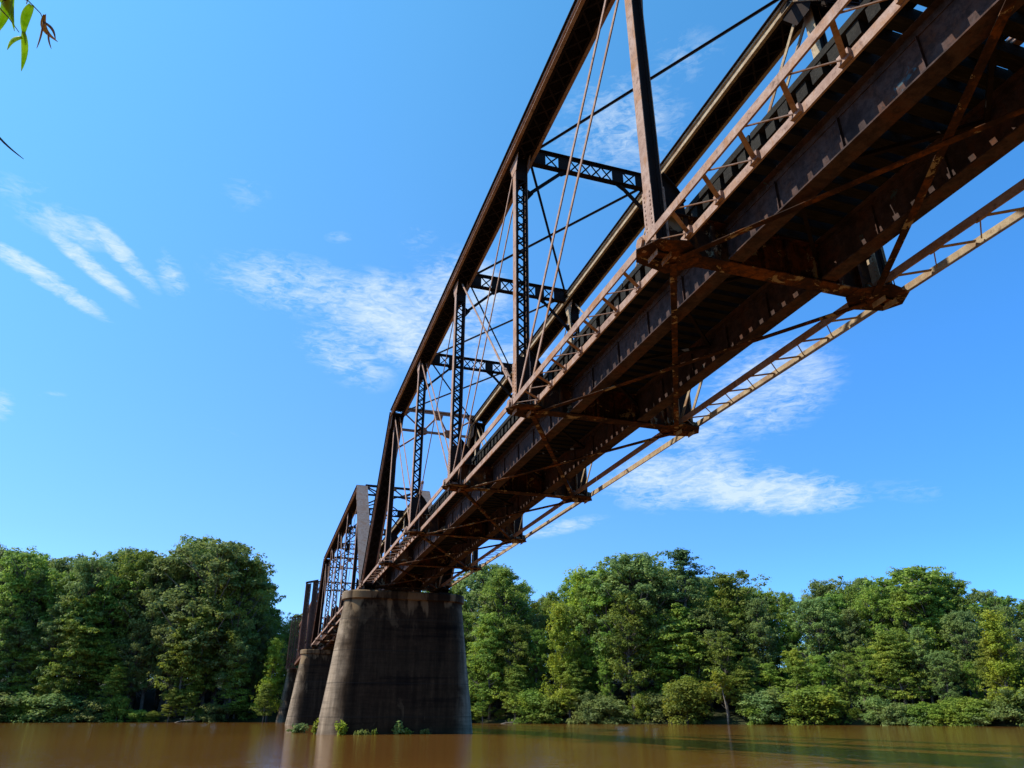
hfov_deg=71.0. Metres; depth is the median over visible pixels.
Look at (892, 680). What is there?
tall tree
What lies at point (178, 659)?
cypress tree
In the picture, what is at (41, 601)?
tall tree
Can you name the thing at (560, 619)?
sweetgum tree
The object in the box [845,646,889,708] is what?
broadleaf tree
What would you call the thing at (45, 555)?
broadleaf tree
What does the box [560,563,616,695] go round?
sweetgum tree
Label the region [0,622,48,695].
broadleaf tree
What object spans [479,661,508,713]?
broadleaf tree
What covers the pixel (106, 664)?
cypress tree
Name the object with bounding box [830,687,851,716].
cypress tree
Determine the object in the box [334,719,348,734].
weed
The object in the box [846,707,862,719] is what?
shrub
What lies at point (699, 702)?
shrub
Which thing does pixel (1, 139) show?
hanging leaf
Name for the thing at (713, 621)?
broadleaf tree
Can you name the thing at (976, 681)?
tall tree
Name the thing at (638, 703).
shrub
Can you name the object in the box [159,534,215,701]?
broadleaf tree
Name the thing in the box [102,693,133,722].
shrub
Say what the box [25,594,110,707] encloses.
tree
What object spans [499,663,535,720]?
cypress tree
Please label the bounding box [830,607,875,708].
tall tree
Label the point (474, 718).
shrub
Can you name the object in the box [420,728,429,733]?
weed
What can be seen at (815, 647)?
tall tree
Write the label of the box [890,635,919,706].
tall tree
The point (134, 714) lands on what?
shrub
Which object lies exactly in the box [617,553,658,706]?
tall tree
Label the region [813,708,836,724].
shrub
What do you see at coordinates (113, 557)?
broadleaf tree
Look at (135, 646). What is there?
tall tree
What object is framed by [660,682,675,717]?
cypress tree
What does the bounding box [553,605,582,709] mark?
tall tree
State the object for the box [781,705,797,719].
shrub
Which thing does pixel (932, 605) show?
broadleaf tree
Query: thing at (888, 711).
shrub
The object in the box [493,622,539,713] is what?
broadleaf tree
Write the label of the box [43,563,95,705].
tall tree
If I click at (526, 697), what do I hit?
shrub
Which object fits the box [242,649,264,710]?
tall tree
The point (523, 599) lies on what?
tall tree
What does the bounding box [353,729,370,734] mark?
weed
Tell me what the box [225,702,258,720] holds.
shrub
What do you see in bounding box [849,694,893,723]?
shrub
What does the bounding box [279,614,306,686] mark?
tall tree
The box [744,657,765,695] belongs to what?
tall tree
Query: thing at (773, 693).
shrub
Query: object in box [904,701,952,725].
shrub
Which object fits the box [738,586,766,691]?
tall tree
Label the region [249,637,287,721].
sweetgum tree
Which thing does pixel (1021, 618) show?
broadleaf tree
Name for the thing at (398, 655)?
bridge pier
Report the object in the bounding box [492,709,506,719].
shrub
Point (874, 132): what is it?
truss span
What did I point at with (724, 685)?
slim tree
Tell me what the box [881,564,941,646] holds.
broadleaf tree
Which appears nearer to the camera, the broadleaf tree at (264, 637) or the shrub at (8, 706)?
the shrub at (8, 706)
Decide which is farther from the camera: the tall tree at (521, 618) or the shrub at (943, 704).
the tall tree at (521, 618)
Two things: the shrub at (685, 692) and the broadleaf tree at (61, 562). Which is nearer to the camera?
the shrub at (685, 692)
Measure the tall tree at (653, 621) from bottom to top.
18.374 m
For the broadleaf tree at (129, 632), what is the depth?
131.51 m
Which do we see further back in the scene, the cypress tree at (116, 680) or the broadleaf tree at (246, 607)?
the broadleaf tree at (246, 607)
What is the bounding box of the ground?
[0,675,1022,726]
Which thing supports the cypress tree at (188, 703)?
on the ground
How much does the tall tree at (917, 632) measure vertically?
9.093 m
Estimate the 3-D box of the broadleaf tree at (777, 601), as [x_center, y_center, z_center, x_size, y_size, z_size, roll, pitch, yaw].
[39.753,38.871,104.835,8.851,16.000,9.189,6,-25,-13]
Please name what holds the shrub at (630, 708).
on the ground
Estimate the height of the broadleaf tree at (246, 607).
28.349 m
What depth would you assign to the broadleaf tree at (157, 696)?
129.14 m
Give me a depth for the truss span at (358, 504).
64.30 m
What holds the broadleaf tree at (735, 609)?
on the ground
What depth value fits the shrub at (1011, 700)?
69.95 m
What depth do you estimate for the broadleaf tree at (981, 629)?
79.49 m
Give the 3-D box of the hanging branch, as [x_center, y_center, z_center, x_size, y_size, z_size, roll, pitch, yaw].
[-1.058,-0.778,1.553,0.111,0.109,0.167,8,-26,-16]
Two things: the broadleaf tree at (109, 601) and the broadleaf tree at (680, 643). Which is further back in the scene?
the broadleaf tree at (109, 601)
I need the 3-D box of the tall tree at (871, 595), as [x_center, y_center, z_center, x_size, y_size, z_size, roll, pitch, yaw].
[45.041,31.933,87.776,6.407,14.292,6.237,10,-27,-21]
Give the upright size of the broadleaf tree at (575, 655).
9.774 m
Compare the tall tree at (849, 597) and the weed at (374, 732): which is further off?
the tall tree at (849, 597)
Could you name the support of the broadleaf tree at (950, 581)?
on the ground
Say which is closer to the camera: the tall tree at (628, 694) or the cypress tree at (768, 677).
the cypress tree at (768, 677)
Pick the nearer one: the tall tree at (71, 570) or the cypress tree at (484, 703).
the cypress tree at (484, 703)
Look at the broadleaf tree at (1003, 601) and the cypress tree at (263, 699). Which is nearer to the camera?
the broadleaf tree at (1003, 601)
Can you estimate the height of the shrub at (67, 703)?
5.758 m
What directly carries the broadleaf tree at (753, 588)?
on the ground
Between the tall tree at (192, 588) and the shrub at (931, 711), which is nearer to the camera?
the shrub at (931, 711)
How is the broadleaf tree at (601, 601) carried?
on the ground
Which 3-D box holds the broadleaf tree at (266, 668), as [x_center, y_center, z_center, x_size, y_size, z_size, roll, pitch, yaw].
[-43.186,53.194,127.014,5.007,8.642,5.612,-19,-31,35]
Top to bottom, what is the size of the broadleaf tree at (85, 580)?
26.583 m
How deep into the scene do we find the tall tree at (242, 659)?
122.94 m
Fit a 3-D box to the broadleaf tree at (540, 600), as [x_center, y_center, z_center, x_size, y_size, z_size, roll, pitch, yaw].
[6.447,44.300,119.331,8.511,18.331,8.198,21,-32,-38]
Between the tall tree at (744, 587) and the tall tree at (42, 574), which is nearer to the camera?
the tall tree at (744, 587)
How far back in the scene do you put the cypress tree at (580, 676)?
96.13 m
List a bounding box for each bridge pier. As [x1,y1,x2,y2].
[276,668,297,721]
[285,649,332,724]
[316,589,472,734]
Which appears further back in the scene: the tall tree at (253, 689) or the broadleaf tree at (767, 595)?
the tall tree at (253, 689)
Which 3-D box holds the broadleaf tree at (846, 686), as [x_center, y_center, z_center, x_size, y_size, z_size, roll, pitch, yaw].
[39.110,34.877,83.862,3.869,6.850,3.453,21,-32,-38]
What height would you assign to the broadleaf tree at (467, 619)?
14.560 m
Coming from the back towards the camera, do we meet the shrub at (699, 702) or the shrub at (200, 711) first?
the shrub at (200, 711)
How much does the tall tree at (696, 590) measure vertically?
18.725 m
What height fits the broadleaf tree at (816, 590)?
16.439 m
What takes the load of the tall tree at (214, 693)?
on the ground
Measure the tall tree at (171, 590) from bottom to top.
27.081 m
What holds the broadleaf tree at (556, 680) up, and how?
on the ground
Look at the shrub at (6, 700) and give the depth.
111.71 m
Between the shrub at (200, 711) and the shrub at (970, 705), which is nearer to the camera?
the shrub at (970, 705)
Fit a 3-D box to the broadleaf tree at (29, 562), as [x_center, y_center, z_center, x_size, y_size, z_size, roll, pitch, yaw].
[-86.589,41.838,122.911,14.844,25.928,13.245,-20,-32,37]
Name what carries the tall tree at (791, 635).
on the ground
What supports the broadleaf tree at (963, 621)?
on the ground
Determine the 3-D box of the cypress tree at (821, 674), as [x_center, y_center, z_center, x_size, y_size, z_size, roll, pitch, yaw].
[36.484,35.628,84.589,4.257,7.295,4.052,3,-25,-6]
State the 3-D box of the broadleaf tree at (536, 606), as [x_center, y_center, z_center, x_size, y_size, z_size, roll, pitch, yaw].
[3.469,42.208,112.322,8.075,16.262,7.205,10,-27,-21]
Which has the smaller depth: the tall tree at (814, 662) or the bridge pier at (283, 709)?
the tall tree at (814, 662)
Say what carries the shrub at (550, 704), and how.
on the ground
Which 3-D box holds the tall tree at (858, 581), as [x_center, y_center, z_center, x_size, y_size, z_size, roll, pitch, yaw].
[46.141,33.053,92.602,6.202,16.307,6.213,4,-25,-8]
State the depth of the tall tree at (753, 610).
93.33 m
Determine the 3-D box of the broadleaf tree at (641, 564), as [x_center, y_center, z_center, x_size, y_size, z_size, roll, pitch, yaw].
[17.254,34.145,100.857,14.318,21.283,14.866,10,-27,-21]
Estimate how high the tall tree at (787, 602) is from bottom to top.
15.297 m
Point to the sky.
(233, 233)
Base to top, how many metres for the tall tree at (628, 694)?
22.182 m
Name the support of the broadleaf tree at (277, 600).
on the ground
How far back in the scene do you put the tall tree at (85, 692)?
120.37 m
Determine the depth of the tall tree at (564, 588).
113.49 m
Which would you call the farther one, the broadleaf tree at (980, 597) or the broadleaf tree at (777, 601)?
the broadleaf tree at (777, 601)
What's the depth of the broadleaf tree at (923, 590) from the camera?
84.63 m
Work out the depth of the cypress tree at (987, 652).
73.99 m
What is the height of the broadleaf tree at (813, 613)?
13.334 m
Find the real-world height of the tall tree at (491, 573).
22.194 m
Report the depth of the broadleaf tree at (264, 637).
130.20 m
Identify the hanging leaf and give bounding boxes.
[0,137,22,158]
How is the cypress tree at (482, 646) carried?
on the ground
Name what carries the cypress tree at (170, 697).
on the ground
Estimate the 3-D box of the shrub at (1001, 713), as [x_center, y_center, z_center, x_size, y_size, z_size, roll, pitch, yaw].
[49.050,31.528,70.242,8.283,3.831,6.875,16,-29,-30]
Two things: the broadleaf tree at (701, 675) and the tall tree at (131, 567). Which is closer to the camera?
the broadleaf tree at (701, 675)
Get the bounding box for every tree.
[0,544,48,583]
[0,547,17,618]
[0,549,55,672]
[0,592,30,681]
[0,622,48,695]
[0,642,51,713]
[1,549,50,677]
[1,568,55,681]
[6,691,28,717]
[15,564,59,694]
[20,594,87,707]
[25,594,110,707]
[28,570,77,703]
[29,555,83,696]
[31,689,46,712]
[32,621,95,719]
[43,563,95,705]
[46,694,67,722]
[48,550,130,694]
[57,575,149,697]
[76,634,113,704]
[76,641,134,702]
[92,546,148,699]
[96,665,131,718]
[98,550,165,691]
[103,546,166,672]
[109,556,185,709]
[112,570,175,701]
[115,622,157,707]
[125,555,211,705]
[128,602,169,709]
[141,534,278,712]
[146,553,203,710]
[147,596,202,714]
[147,615,209,717]
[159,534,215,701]
[161,687,185,721]
[170,628,213,713]
[174,684,201,719]
[181,547,219,709]
[185,607,236,707]
[200,568,255,704]
[203,556,277,709]
[211,662,251,718]
[212,619,263,718]
[219,556,274,699]
[227,613,277,702]
[240,588,288,695]
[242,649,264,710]
[249,572,285,614]
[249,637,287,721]
[249,683,275,721]
[251,607,290,690]
[254,660,280,699]
[263,633,296,711]
[274,621,298,683]
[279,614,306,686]
[449,579,478,632]
[452,562,511,687]
[453,573,482,682]
[462,610,478,680]
[465,590,506,711]
[466,612,511,719]
[466,654,492,706]
[467,567,541,712]
[472,681,494,722]
[478,566,511,707]
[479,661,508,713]
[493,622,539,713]
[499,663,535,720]
[501,586,533,639]
[501,597,534,701]
[513,579,535,605]
[522,613,553,696]
[524,628,550,693]
[525,599,554,689]
[534,595,565,683]
[539,590,562,693]
[539,601,588,718]
[548,653,567,694]
[549,570,593,666]
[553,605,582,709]
[554,661,587,719]
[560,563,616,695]
[563,640,597,700]
[564,668,592,710]
[567,580,604,687]
[568,566,640,694]
[573,551,684,707]
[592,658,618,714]
[600,591,663,716]
[606,571,655,692]
[610,570,630,698]
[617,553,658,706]
[630,613,681,696]
[634,571,680,682]
[650,603,726,686]
[652,566,677,655]
[653,547,715,654]
[656,567,703,670]
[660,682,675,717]
[663,606,705,680]
[669,607,734,709]
[674,634,720,698]
[679,575,714,668]
[691,571,746,700]
[696,630,750,716]
[699,585,731,707]
[701,569,771,681]
[707,671,734,724]
[718,605,777,688]
[729,661,760,717]
[733,597,788,687]
[734,585,778,650]
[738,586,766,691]
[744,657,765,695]
[753,588,789,689]
[753,662,784,703]
[757,595,808,678]
[772,591,809,685]
[774,619,807,688]
[777,648,812,702]
[780,596,844,686]
[798,575,858,700]
[800,618,835,692]
[805,653,842,708]
[805,703,817,724]
[807,658,828,694]
[810,592,867,708]
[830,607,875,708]
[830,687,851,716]
[831,584,875,704]
[831,651,860,709]
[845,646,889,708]
[846,576,909,702]
[847,575,884,699]
[847,585,901,705]
[853,629,937,704]
[862,565,990,703]
[869,639,902,705]
[878,589,927,702]
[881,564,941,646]
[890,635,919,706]
[904,597,971,697]
[904,626,942,703]
[923,650,963,699]
[928,571,978,697]
[935,609,989,698]
[936,579,986,700]
[958,589,1004,664]
[961,661,985,700]
[967,638,1020,696]
[973,620,1008,687]
[974,607,1023,711]
[986,595,1023,659]
[988,605,1023,686]
[999,641,1023,688]
[1009,598,1023,653]
[1016,622,1023,656]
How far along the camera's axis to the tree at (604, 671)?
96.28 m
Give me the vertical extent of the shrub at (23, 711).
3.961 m
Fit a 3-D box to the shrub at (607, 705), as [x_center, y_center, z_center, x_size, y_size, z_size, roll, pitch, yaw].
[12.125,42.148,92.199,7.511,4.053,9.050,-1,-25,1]
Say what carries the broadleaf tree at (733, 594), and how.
on the ground
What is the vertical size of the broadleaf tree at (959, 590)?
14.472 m
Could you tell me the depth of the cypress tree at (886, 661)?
79.56 m
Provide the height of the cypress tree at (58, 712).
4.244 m
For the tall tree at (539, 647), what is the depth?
102.45 m
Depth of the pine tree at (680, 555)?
101.29 m
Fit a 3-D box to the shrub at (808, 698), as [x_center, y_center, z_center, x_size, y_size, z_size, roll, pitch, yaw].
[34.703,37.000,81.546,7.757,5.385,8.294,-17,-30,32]
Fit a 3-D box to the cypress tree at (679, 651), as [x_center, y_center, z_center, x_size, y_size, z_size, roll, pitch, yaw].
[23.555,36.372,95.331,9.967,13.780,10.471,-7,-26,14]
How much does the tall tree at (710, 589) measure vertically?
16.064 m
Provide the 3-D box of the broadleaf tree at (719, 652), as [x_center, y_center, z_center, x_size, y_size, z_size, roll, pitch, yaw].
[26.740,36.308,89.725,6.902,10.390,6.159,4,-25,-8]
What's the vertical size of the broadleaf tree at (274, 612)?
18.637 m
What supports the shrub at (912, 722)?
on the ground
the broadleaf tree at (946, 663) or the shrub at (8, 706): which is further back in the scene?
the shrub at (8, 706)
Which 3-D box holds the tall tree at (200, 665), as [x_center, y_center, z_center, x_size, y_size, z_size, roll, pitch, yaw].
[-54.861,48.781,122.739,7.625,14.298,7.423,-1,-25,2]
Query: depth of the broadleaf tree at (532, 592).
126.26 m
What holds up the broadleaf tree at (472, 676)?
on the ground
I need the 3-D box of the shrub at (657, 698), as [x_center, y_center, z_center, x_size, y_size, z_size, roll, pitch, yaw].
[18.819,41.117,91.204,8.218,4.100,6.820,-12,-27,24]
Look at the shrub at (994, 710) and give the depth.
71.32 m
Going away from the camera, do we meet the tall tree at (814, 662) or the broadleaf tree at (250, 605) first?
the tall tree at (814, 662)
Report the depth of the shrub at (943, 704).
74.09 m
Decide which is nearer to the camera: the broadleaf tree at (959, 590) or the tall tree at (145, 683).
the broadleaf tree at (959, 590)
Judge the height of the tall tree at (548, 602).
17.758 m
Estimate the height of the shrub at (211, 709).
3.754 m
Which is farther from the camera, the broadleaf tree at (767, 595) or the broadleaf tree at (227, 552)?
the broadleaf tree at (227, 552)
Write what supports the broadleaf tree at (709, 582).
on the ground
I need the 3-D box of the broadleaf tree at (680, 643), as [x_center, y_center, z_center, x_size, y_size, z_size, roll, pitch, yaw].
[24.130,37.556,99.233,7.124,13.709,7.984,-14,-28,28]
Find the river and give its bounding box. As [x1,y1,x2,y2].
[0,722,1023,767]
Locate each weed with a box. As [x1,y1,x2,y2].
[286,723,308,732]
[311,718,318,733]
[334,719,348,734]
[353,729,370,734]
[371,728,378,734]
[391,720,404,734]
[401,727,413,733]
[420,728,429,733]
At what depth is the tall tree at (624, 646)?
95.71 m
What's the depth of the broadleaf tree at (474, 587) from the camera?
119.12 m
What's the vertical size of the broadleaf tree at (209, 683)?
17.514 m
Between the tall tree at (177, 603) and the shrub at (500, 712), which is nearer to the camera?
the shrub at (500, 712)
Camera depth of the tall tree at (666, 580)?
107.56 m
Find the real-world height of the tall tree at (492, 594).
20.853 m
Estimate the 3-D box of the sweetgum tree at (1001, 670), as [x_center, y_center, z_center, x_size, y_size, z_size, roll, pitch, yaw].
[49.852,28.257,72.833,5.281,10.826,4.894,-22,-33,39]
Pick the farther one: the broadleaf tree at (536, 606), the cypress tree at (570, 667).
the broadleaf tree at (536, 606)
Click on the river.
(186, 745)
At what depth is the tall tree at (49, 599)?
125.70 m
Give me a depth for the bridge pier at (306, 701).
82.99 m
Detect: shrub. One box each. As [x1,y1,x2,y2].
[0,692,22,722]
[0,696,21,722]
[3,691,97,722]
[12,702,33,722]
[59,698,114,722]
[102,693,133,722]
[125,709,146,721]
[143,710,161,721]
[184,701,233,721]
[192,707,204,716]
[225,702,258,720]
[470,688,495,719]
[471,705,487,721]
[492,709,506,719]
[507,688,549,723]
[519,695,571,723]
[567,689,609,723]
[579,695,638,723]
[619,705,632,718]
[626,691,656,723]
[630,691,682,723]
[661,676,719,724]
[678,699,707,719]
[735,705,769,724]
[736,689,786,723]
[741,685,808,724]
[777,684,852,724]
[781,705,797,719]
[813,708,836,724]
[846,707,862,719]
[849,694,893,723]
[875,701,927,725]
[880,702,935,725]
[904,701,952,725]
[937,696,968,725]
[943,696,997,725]
[969,685,1023,725]
[971,701,1011,722]
[994,686,1023,719]
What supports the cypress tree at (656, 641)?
on the ground
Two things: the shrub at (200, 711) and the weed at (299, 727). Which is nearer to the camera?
the weed at (299, 727)
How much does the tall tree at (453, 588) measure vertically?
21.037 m
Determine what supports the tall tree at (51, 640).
on the ground
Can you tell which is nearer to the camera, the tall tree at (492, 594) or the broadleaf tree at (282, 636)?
the tall tree at (492, 594)
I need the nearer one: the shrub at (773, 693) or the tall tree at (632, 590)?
the shrub at (773, 693)
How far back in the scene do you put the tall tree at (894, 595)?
86.00 m
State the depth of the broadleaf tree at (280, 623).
136.28 m
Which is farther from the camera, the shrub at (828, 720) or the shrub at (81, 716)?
the shrub at (81, 716)
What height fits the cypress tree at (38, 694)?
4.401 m
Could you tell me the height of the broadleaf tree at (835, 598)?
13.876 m
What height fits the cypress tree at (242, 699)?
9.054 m
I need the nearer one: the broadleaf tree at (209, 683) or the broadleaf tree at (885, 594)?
the broadleaf tree at (885, 594)
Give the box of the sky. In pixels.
[0,0,1023,678]
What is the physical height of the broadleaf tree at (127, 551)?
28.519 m
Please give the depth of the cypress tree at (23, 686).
118.37 m
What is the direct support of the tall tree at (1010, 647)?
on the ground
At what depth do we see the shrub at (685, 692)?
86.90 m
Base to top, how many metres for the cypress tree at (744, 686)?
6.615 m
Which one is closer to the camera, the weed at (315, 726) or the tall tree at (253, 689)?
the weed at (315, 726)
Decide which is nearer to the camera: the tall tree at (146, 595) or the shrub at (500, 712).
the shrub at (500, 712)
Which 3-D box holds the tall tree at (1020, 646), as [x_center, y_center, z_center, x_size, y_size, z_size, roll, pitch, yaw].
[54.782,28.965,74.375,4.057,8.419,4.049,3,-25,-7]
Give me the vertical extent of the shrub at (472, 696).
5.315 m
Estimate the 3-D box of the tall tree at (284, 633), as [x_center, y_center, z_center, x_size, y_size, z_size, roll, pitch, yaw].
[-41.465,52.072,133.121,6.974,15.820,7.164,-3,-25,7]
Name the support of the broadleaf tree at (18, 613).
on the ground
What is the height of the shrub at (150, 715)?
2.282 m
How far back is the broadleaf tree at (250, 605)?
128.06 m
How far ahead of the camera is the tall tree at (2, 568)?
130.75 m
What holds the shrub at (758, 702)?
on the ground
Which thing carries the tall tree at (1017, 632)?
on the ground
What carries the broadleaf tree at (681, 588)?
on the ground
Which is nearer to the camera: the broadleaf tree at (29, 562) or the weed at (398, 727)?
the weed at (398, 727)
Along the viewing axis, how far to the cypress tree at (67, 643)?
117.62 m
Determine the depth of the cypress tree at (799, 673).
86.64 m
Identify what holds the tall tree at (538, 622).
on the ground
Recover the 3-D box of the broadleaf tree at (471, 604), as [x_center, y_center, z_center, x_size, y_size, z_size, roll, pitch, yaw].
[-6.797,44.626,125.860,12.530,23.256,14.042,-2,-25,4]
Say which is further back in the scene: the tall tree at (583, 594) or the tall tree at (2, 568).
the tall tree at (2, 568)
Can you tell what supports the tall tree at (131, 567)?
on the ground
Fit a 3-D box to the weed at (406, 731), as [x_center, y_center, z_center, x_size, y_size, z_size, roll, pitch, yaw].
[-6.102,20.227,41.628,0.669,0.572,0.562,-7,-26,15]
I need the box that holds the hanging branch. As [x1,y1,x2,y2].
[0,0,57,70]
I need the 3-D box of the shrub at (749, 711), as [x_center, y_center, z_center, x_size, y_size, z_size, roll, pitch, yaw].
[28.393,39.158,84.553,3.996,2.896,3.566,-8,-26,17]
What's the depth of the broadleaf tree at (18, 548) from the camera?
140.17 m
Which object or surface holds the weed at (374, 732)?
in the river
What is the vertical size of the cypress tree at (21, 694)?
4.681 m
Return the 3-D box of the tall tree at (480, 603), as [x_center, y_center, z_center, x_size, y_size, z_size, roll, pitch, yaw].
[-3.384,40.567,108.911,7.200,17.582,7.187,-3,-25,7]
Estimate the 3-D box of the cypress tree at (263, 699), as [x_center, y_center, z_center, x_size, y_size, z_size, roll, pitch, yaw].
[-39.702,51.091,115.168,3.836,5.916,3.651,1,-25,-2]
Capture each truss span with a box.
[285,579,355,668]
[310,484,444,648]
[360,0,1023,593]

